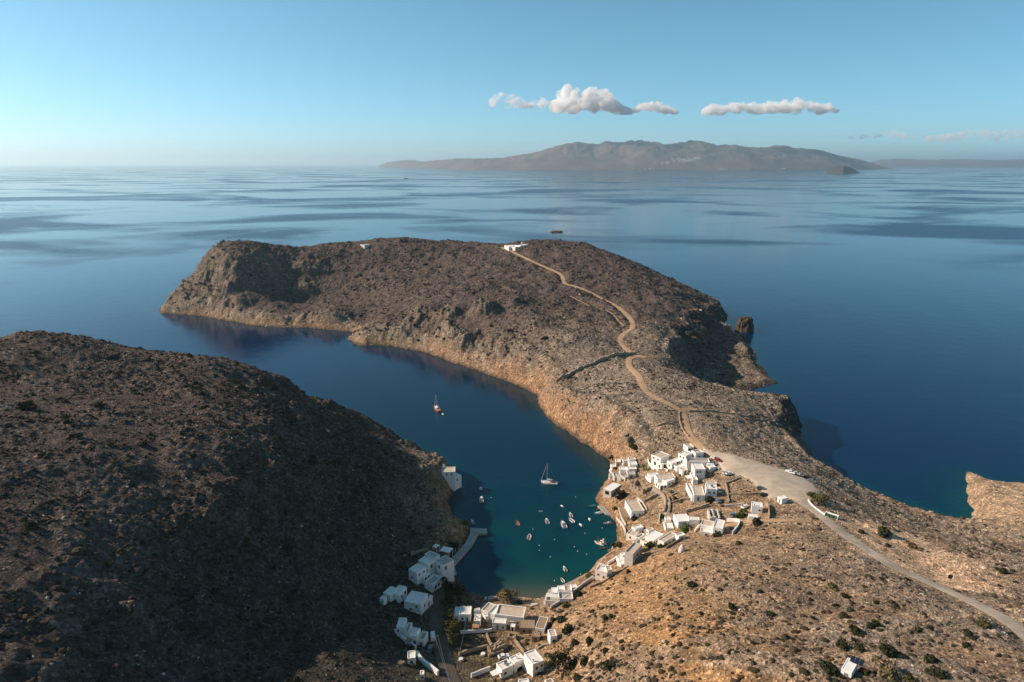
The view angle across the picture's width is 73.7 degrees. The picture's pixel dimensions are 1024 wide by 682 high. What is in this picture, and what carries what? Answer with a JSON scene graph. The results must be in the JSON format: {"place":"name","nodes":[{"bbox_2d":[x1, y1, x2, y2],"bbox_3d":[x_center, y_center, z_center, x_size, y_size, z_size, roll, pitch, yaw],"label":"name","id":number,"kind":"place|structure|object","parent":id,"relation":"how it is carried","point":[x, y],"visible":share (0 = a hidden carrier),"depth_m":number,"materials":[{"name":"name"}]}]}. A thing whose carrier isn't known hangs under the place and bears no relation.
{"place":"outdoors","nodes":[
{"label":"outdoors","id":0,"kind":"place"},
{"bbox_2d":[428,587,460,681],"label":"valley road","id":1,"kind":"structure","parent":0,"point":[435,611],"depth_m":256.78,"materials":[{"name":"asphalt"}]},
{"bbox_2d":[0,237,1023,681],"bbox_3d":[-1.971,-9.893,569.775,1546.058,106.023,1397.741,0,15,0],"label":"terrain","id":2,"kind":"structure","parent":0,"point":[976,577],"depth_m":285.53,"materials":[{"name":"soil"}]},
{"bbox_2d":[16,401,36,409],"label":"bush","id":3,"kind":"object","parent":2,"relation":"on","point":[25,405],"visible":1,"depth_m":283.49,"materials":[{"name":"green plant"}]},
{"bbox_2d":[22,520,37,530],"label":"bush","id":4,"kind":"object","parent":2,"relation":"on","point":[27,523],"visible":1,"depth_m":209.52,"materials":[{"name":"green plant"}]},
{"bbox_2d":[383,585,406,603],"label":"house","id":5,"kind":"structure","parent":2,"relation":"on","point":[398,593],"depth_m":275.17,"materials":[{"name":"white paint"}]},
{"bbox_2d":[394,629,416,648],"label":"garden wall","id":6,"kind":"structure","parent":2,"relation":"on","point":[402,637],"depth_m":250.95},
{"bbox_2d":[407,650,415,664],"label":"hut","id":7,"kind":"object","parent":2,"relation":"on","point":[411,657],"visible":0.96,"depth_m":237.62,"materials":[{"name":"paint"}]},
{"bbox_2d":[396,617,427,646],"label":"house","id":8,"kind":"structure","parent":2,"relation":"on","point":[410,631],"depth_m":252.46,"materials":[{"name":"white paint"}]},
{"bbox_2d":[404,591,432,614],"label":"house","id":9,"kind":"structure","parent":2,"relation":"on","point":[416,602],"depth_m":272.81,"materials":[{"name":"white paint"}]},
{"bbox_2d":[416,651,438,675],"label":"garden wall","id":10,"kind":"structure","parent":2,"relation":"on","point":[431,667],"depth_m":238.61,"materials":[{"name":"white paint"}]},
{"bbox_2d":[408,551,453,592],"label":"house","id":11,"kind":"structure","parent":2,"relation":"on","point":[429,570],"depth_m":295.98,"materials":[{"name":"white paint"}]},
{"bbox_2d":[440,576,454,591],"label":"tree","id":12,"kind":"object","parent":2,"relation":"on","point":[447,585],"visible":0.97,"depth_m":288.28,"materials":[{"name":"green plant"}]},
{"bbox_2d":[439,589,457,605],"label":"tree","id":13,"kind":"object","parent":2,"relation":"on","point":[450,599],"visible":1,"depth_m":280.11,"materials":[{"name":"green plant"}]},
{"bbox_2d":[443,608,454,622],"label":"tree","id":14,"kind":"object","parent":2,"relation":"on","point":[450,615],"visible":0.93,"depth_m":267.69,"materials":[{"name":"green plant"}]},
{"bbox_2d":[441,618,458,629],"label":"tree","id":15,"kind":"object","parent":2,"relation":"on","point":[447,623],"visible":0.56,"depth_m":261.47,"materials":[{"name":"green plant"}]},
{"bbox_2d":[441,464,461,490],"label":"house","id":16,"kind":"structure","parent":2,"relation":"on","point":[451,477],"depth_m":386.02,"materials":[{"name":"white paint"}]},
{"bbox_2d":[444,621,459,635],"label":"tree","id":17,"kind":"object","parent":2,"relation":"on","point":[453,627],"visible":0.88,"depth_m":257.37,"materials":[{"name":"green plant"}]},
{"bbox_2d":[446,630,460,645],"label":"tree","id":18,"kind":"object","parent":2,"relation":"on","point":[453,639],"visible":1,"depth_m":253.56,"materials":[{"name":"green plant"}]},
{"bbox_2d":[452,582,467,598],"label":"tree","id":19,"kind":"object","parent":2,"relation":"on","point":[458,589],"visible":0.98,"depth_m":285.93,"materials":[{"name":"green plant"}]},
{"bbox_2d":[453,606,480,626],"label":"house","id":20,"kind":"structure","parent":2,"relation":"on","point":[460,613],"depth_m":271.83,"materials":[{"name":"white paint"}]},
{"bbox_2d":[451,528,486,575],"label":"quay","id":21,"kind":"structure","parent":2,"relation":"on","point":[463,550],"depth_m":331.12,"materials":[{"name":"concrete"}]},
{"bbox_2d":[440,546,452,556],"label":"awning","id":22,"kind":"object","parent":21,"relation":"on","point":[446,549],"visible":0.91,"depth_m":318.13,"materials":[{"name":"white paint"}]},
{"bbox_2d":[458,644,487,655],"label":"stone wall","id":23,"kind":"structure","parent":2,"relation":"on","point":[473,649],"depth_m":253.41,"materials":[{"name":"stone"}]},
{"bbox_2d":[460,628,491,633],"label":"garden wall","id":24,"kind":"structure","parent":2,"relation":"on","point":[476,631],"depth_m":264.93,"materials":[{"name":"white paint"}]},
{"bbox_2d":[471,666,489,677],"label":"garden wall","id":25,"kind":"structure","parent":2,"relation":"on","point":[480,672],"depth_m":239.71,"materials":[{"name":"white paint"}]},
{"bbox_2d":[487,639,506,652],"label":"ruined house","id":26,"kind":"structure","parent":2,"relation":"on","point":[499,644],"depth_m":254.54,"materials":[{"name":"stone"}]},
{"bbox_2d":[481,602,525,629],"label":"house","id":27,"kind":"structure","parent":2,"relation":"on","point":[500,615],"depth_m":272.61,"materials":[{"name":"grey paint"}]},
{"bbox_2d":[498,653,509,659],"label":"parked car","id":28,"kind":"object","parent":2,"relation":"on","point":[501,656],"visible":0.96,"depth_m":249.46,"materials":[{"name":"white paint"}]},
{"bbox_2d":[496,588,519,601],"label":"tamarisk tree","id":29,"kind":"object","parent":2,"relation":"on","point":[502,593],"visible":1,"depth_m":287.31,"materials":[{"name":"green plant"}]},
{"bbox_2d":[0,237,1023,681],"bbox_3d":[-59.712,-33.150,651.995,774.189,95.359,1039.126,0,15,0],"label":"scrub vegetation","id":30,"kind":"object","parent":2,"relation":"on","point":[792,651],"visible":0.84,"depth_m":272.62,"materials":[{"name":"plant"}]},
{"bbox_2d":[1,246,1023,681],"bbox_3d":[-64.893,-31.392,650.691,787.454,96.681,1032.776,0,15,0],"label":"loose stones rubble","id":31,"kind":"object","parent":2,"relation":"on","point":[613,510],"visible":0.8,"depth_m":288.68,"materials":[{"name":"stone"}]},
{"bbox_2d":[504,242,526,250],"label":"chapel","id":32,"kind":"structure","parent":2,"relation":"on","point":[511,247],"depth_m":964.42,"materials":[{"name":"white paint"}]},
{"bbox_2d":[496,649,543,677],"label":"house","id":33,"kind":"structure","parent":2,"relation":"on","point":[531,662],"depth_m":237.51,"materials":[{"name":"white paint"}]},
{"bbox_2d":[520,616,548,633],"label":"house","id":34,"kind":"structure","parent":2,"relation":"on","point":[527,626],"depth_m":264.72,"materials":[{"name":"white paint"}]},
{"bbox_2d":[532,631,539,641],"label":"stone house","id":35,"kind":"structure","parent":2,"relation":"on","point":[535,636],"depth_m":257.91,"materials":[{"name":"brown stone"}]},
{"bbox_2d":[548,629,556,643],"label":"house","id":36,"kind":"structure","parent":2,"relation":"on","point":[552,636],"depth_m":253.12,"materials":[{"name":"white paint"}]},
{"bbox_2d":[544,645,572,670],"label":"tree","id":37,"kind":"object","parent":2,"relation":"on","point":[560,656],"visible":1,"depth_m":231.13,"materials":[{"name":"green plant"}]},
{"bbox_2d":[544,576,581,604],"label":"quay","id":38,"kind":"structure","parent":2,"relation":"on","point":[549,590],"depth_m":298.33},
{"bbox_2d":[545,584,576,605],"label":"house","id":39,"kind":"structure","parent":38,"relation":"on","point":[561,592],"depth_m":286.02,"materials":[{"name":"white paint"}]},
{"bbox_2d":[562,622,572,634],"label":"bush","id":40,"kind":"object","parent":2,"relation":"on","point":[566,629],"visible":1,"depth_m":253.50,"materials":[{"name":"green plant"}]},
{"bbox_2d":[550,576,592,608],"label":"retaining wall","id":41,"kind":"structure","parent":2,"relation":"on","point":[558,602],"depth_m":288.81,"materials":[{"name":"grey paint"}]},
{"bbox_2d":[568,659,577,669],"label":"bush","id":42,"kind":"object","parent":2,"relation":"on","point":[572,664],"visible":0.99,"depth_m":229.96,"materials":[{"name":"green plant"}]},
{"bbox_2d":[580,656,588,665],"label":"bush","id":43,"kind":"object","parent":2,"relation":"on","point":[584,660],"visible":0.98,"depth_m":227.17,"materials":[{"name":"green plant"}]},
{"bbox_2d":[543,351,635,391],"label":"field wall","id":44,"kind":"structure","parent":2,"relation":"on","point":[603,358],"depth_m":528.20,"materials":[{"name":"stone"}]},
{"bbox_2d":[566,548,619,585],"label":"footpath","id":45,"kind":"structure","parent":2,"relation":"on","point":[600,561],"depth_m":310.18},
{"bbox_2d":[595,563,611,579],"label":"house","id":46,"kind":"structure","parent":2,"relation":"on","point":[603,571],"depth_m":294.92,"materials":[{"name":"grey paint"}]},
{"bbox_2d":[603,482,620,497],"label":"boathouse","id":47,"kind":"object","parent":2,"relation":"on","point":[609,490],"visible":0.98,"depth_m":372.41,"materials":[{"name":"white paint"}]},
{"bbox_2d":[610,459,620,480],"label":"house","id":48,"kind":"structure","parent":2,"relation":"on","point":[617,464],"depth_m":402.03,"materials":[{"name":"white paint"}]},
{"bbox_2d":[616,552,624,566],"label":"terrace","id":49,"kind":"structure","parent":2,"relation":"on","point":[620,559],"depth_m":305.83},
{"bbox_2d":[615,490,626,499],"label":"bush","id":50,"kind":"object","parent":2,"relation":"on","point":[622,494],"visible":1,"depth_m":364.32,"materials":[{"name":"green plant"}]},
{"bbox_2d":[619,508,629,520],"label":"pergola","id":51,"kind":"object","parent":2,"relation":"on","point":[623,512],"visible":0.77,"depth_m":349.43,"materials":[{"name":"white paint"}]},
{"bbox_2d":[589,548,664,587],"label":"field wall","id":52,"kind":"structure","parent":2,"relation":"on","point":[620,570],"depth_m":296.55,"materials":[{"name":"stone"}]},
{"bbox_2d":[622,432,631,441],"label":"ruined house","id":53,"kind":"structure","parent":2,"relation":"on","point":[625,438],"depth_m":404.99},
{"bbox_2d":[619,466,636,480],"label":"house","id":54,"kind":"structure","parent":2,"relation":"on","point":[629,471],"depth_m":383.96,"materials":[{"name":"white paint"}]},
{"bbox_2d":[624,537,641,565],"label":"house","id":55,"kind":"structure","parent":2,"relation":"on","point":[633,552],"depth_m":299.07,"materials":[{"name":"grey paint"}]},
{"bbox_2d":[628,457,637,467],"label":"house","id":56,"kind":"structure","parent":2,"relation":"on","point":[632,462],"depth_m":391.31,"materials":[{"name":"white paint"}]},
{"bbox_2d":[625,500,644,517],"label":"house","id":57,"kind":"structure","parent":2,"relation":"on","point":[634,508],"depth_m":347.36,"materials":[{"name":"white paint"}]},
{"bbox_2d":[626,524,643,540],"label":"house","id":58,"kind":"structure","parent":2,"relation":"on","point":[633,532],"depth_m":329.56,"materials":[{"name":"grey paint"}]},
{"bbox_2d":[630,479,651,493],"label":"ruined house","id":59,"kind":"structure","parent":2,"relation":"on","point":[634,487],"depth_m":366.05,"materials":[{"name":"stone"}]},
{"bbox_2d":[640,530,663,545],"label":"house","id":60,"kind":"structure","parent":2,"relation":"on","point":[654,536],"depth_m":316.44,"materials":[{"name":"grey paint"}]},
{"bbox_2d":[639,353,672,361],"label":"field wall","id":61,"kind":"structure","parent":2,"relation":"on","point":[654,356],"depth_m":545.44,"materials":[{"name":"stone"}]},
{"bbox_2d":[651,451,668,468],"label":"house","id":62,"kind":"structure","parent":2,"relation":"on","point":[659,459],"depth_m":379.39,"materials":[{"name":"white paint"}]},
{"bbox_2d":[647,472,675,489],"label":"house","id":63,"kind":"structure","parent":2,"relation":"on","point":[661,481],"depth_m":363.24,"materials":[{"name":"white paint"}]},
{"bbox_2d":[663,516,673,531],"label":"house","id":64,"kind":"structure","parent":2,"relation":"on","point":[668,524],"depth_m":327.21,"materials":[{"name":"white paint"}]},
{"bbox_2d":[657,532,684,544],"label":"house","id":65,"kind":"structure","parent":2,"relation":"on","point":[669,537],"depth_m":309.43,"materials":[{"name":"white paint"}]},
{"bbox_2d":[667,457,684,471],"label":"house","id":66,"kind":"structure","parent":2,"relation":"on","point":[675,464],"depth_m":373.09,"materials":[{"name":"white paint"}]},
{"bbox_2d":[673,514,699,527],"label":"house","id":67,"kind":"structure","parent":2,"relation":"on","point":[679,520],"depth_m":323.50,"materials":[{"name":"white paint"}]},
{"bbox_2d":[683,443,693,451],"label":"hut","id":68,"kind":"object","parent":2,"relation":"on","point":[688,447],"visible":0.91,"depth_m":382.06,"materials":[{"name":"paint"}]},
{"bbox_2d":[678,449,709,470],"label":"house","id":69,"kind":"structure","parent":2,"relation":"on","point":[686,458],"depth_m":372.34,"materials":[{"name":"white paint"}]},
{"bbox_2d":[690,463,704,484],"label":"house","id":70,"kind":"structure","parent":2,"relation":"on","point":[697,472],"depth_m":357.25,"materials":[{"name":"white paint"}]},
{"bbox_2d":[686,503,709,512],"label":"field wall","id":71,"kind":"structure","parent":2,"relation":"on","point":[698,507],"depth_m":333.05,"materials":[{"name":"stone"}]},
{"bbox_2d":[686,481,716,502],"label":"house","id":72,"kind":"structure","parent":2,"relation":"on","point":[696,494],"depth_m":340.70,"materials":[{"name":"white paint"}]},
{"bbox_2d":[706,464,715,471],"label":"shed","id":73,"kind":"structure","parent":2,"relation":"on","point":[710,468],"depth_m":361.13,"materials":[{"name":"grey paint"}]},
{"bbox_2d":[700,519,724,535],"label":"house","id":74,"kind":"structure","parent":2,"relation":"on","point":[708,527],"depth_m":310.08,"materials":[{"name":"grey paint"}]},
{"bbox_2d":[707,508,719,522],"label":"ruined house","id":75,"kind":"structure","parent":2,"relation":"on","point":[713,517],"depth_m":323.42,"materials":[{"name":"grey paint"}]},
{"bbox_2d":[688,409,774,421],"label":"field wall","id":76,"kind":"structure","parent":2,"relation":"on","point":[731,414],"depth_m":429.33,"materials":[{"name":"stone"}]},
{"bbox_2d":[727,518,739,534],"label":"yard wall","id":77,"kind":"structure","parent":2,"relation":"on","point":[733,520],"depth_m":314.62,"materials":[{"name":"paint"}]},
{"bbox_2d":[735,508,747,518],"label":"bush","id":78,"kind":"object","parent":2,"relation":"on","point":[741,513],"visible":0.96,"depth_m":318.32,"materials":[{"name":"green plant"}]},
{"bbox_2d":[729,492,759,494],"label":"field wall","id":79,"kind":"structure","parent":2,"relation":"on","point":[754,493],"depth_m":335.10,"materials":[{"name":"stone"}]},
{"bbox_2d":[751,501,762,513],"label":"house","id":80,"kind":"structure","parent":2,"relation":"on","point":[756,507],"depth_m":317.87,"materials":[{"name":"white paint"}]},
{"bbox_2d":[777,495,787,503],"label":"hut","id":81,"kind":"object","parent":2,"relation":"on","point":[782,499],"visible":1,"depth_m":323.45,"materials":[{"name":"white paint"}]},
{"bbox_2d":[811,493,829,503],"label":"tree","id":82,"kind":"object","parent":2,"relation":"on","point":[818,499],"visible":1,"depth_m":321.01,"materials":[{"name":"green plant"}]},
{"bbox_2d":[819,659,846,679],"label":"bush","id":83,"kind":"object","parent":2,"relation":"on","point":[830,668],"visible":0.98,"depth_m":179.10,"materials":[{"name":"green plant"}]},
{"bbox_2d":[827,582,838,591],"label":"bush","id":84,"kind":"object","parent":2,"relation":"on","point":[832,585],"visible":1,"depth_m":240.69,"materials":[{"name":"green plant"}]},
{"bbox_2d":[836,638,848,651],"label":"bush","id":85,"kind":"object","parent":2,"relation":"on","point":[842,644],"visible":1,"depth_m":196.66,"materials":[{"name":"green plant"}]},
{"bbox_2d":[840,655,864,677],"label":"hut","id":86,"kind":"object","parent":2,"relation":"on","point":[849,668],"visible":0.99,"depth_m":179.16,"materials":[{"name":"white paint"}]},
{"bbox_2d":[848,624,864,637],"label":"bush","id":87,"kind":"object","parent":2,"relation":"on","point":[855,630],"visible":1,"depth_m":205.11,"materials":[{"name":"green plant"}]},
{"bbox_2d":[854,643,865,652],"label":"bush","id":88,"kind":"object","parent":2,"relation":"on","point":[860,648],"visible":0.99,"depth_m":192.94,"materials":[{"name":"green plant"}]},
{"bbox_2d":[877,526,892,538],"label":"bush","id":89,"kind":"object","parent":2,"relation":"on","point":[883,532],"visible":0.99,"depth_m":295.58,"materials":[{"name":"green plant"}]},
{"bbox_2d":[872,654,900,681],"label":"bush","id":90,"kind":"object","parent":2,"relation":"on","point":[890,673],"visible":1,"depth_m":177.72,"materials":[{"name":"beige plant"}]},
{"bbox_2d":[879,642,905,658],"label":"bush","id":91,"kind":"object","parent":2,"relation":"on","point":[889,650],"visible":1,"depth_m":187.26,"materials":[{"name":"green plant"}]},
{"bbox_2d":[903,672,916,681],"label":"bush","id":92,"kind":"object","parent":2,"relation":"on","point":[909,676],"visible":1,"depth_m":175.49,"materials":[{"name":"green plant"}]},
{"bbox_2d":[904,539,921,550],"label":"bush","id":93,"kind":"object","parent":2,"relation":"on","point":[912,545],"visible":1,"depth_m":286.46,"materials":[{"name":"green plant"}]},
{"bbox_2d":[923,653,938,663],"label":"bush","id":94,"kind":"object","parent":2,"relation":"on","point":[930,658],"visible":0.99,"depth_m":183.69,"materials":[{"name":"green plant"}]},
{"bbox_2d":[924,665,946,679],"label":"bush","id":95,"kind":"object","parent":2,"relation":"on","point":[937,673],"visible":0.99,"depth_m":176.96,"materials":[{"name":"green plant"}]},
{"bbox_2d":[963,629,976,639],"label":"bush","id":96,"kind":"object","parent":2,"relation":"on","point":[968,633],"visible":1,"depth_m":199.32,"materials":[{"name":"green plant"}]},
{"bbox_2d":[974,620,991,628],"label":"bush","id":97,"kind":"object","parent":2,"relation":"on","point":[979,623],"visible":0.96,"depth_m":206.43,"materials":[{"name":"green plant"}]},
{"bbox_2d":[978,617,990,628],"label":"bush","id":98,"kind":"object","parent":2,"relation":"on","point":[984,624],"visible":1,"depth_m":206.57,"materials":[{"name":"green plant"}]},
{"bbox_2d":[0,165,1023,597],"bbox_3d":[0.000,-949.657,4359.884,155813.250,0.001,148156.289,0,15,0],"label":"sea","id":99,"kind":"structure","parent":0,"point":[884,311],"depth_m":1005.22,"materials":[{"name":"liquid"}]},
{"bbox_2d":[541,468,557,484],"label":"sailing yacht","id":100,"kind":"object","parent":99,"relation":"on","point":[550,482],"visible":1,"depth_m":395.20,"materials":[{"name":"white plastic"}]},
{"bbox_2d":[597,506,611,515],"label":"jetty","id":101,"kind":"object","parent":99,"relation":"in","point":[604,510],"visible":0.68,"depth_m":363.77,"materials":[{"name":"concrete"}]},
{"bbox_2d":[735,316,753,332],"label":"sea stack","id":102,"kind":"object","parent":99,"relation":"in","point":[745,324],"visible":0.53,"depth_m":749.82,"materials":[{"name":"stone"}]},
{"bbox_2d":[0,0,1023,164],"label":"sky","id":103,"kind":"structure","parent":0,"point":[83,82],"materials":[{"name":"blue"}]},
{"bbox_2d":[500,247,704,449],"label":"dirt track","id":104,"kind":"structure","parent":0,"point":[695,442],"depth_m":500.20,"materials":[{"name":"soil"}]},
{"bbox_2d":[379,140,891,169],"bbox_3d":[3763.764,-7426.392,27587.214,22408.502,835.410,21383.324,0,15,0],"label":"island hills","id":105,"kind":"structure","parent":0,"point":[632,155],"depth_m":18690.67,"materials":[{"name":"stone"}]},
{"bbox_2d":[661,157,702,163],"bbox_3d":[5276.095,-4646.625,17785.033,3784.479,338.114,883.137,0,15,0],"label":"hill town houses","id":106,"kind":"structure","parent":105,"relation":"on","point":[696,158],"depth_m":17884.31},
{"bbox_2d":[651,488,668,517],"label":"lane path","id":107,"kind":"structure","parent":0,"point":[665,513],"depth_m":347.21,"materials":[{"name":"concrete"}]},
{"bbox_2d":[702,447,821,502],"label":"parking ground","id":108,"kind":"structure","parent":0,"point":[775,482],"depth_m":348.06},
{"bbox_2d":[725,519,811,526],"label":"dirt track","id":109,"kind":"structure","parent":0,"point":[770,520],"depth_m":306.50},
{"bbox_2d":[826,166,859,173],"bbox_3d":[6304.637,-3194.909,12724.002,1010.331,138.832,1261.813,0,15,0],"label":"islet hill","id":110,"kind":"structure","parent":0,"point":[841,169],"depth_m":12395.56,"materials":[{"name":"stone"}]},
{"bbox_2d":[815,506,891,544],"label":"dirt track","id":111,"kind":"structure","parent":0,"point":[867,532],"depth_m":299.14,"materials":[{"name":"soil"}]},
{"bbox_2d":[795,500,1023,640],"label":"road","id":112,"kind":"structure","parent":0,"point":[1015,627],"depth_m":253.20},
{"bbox_2d":[870,159,1023,166],"bbox_3d":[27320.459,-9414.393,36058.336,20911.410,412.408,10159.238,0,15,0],"label":"mainland hills","id":113,"kind":"structure","parent":0,"point":[945,163],"depth_m":32784.31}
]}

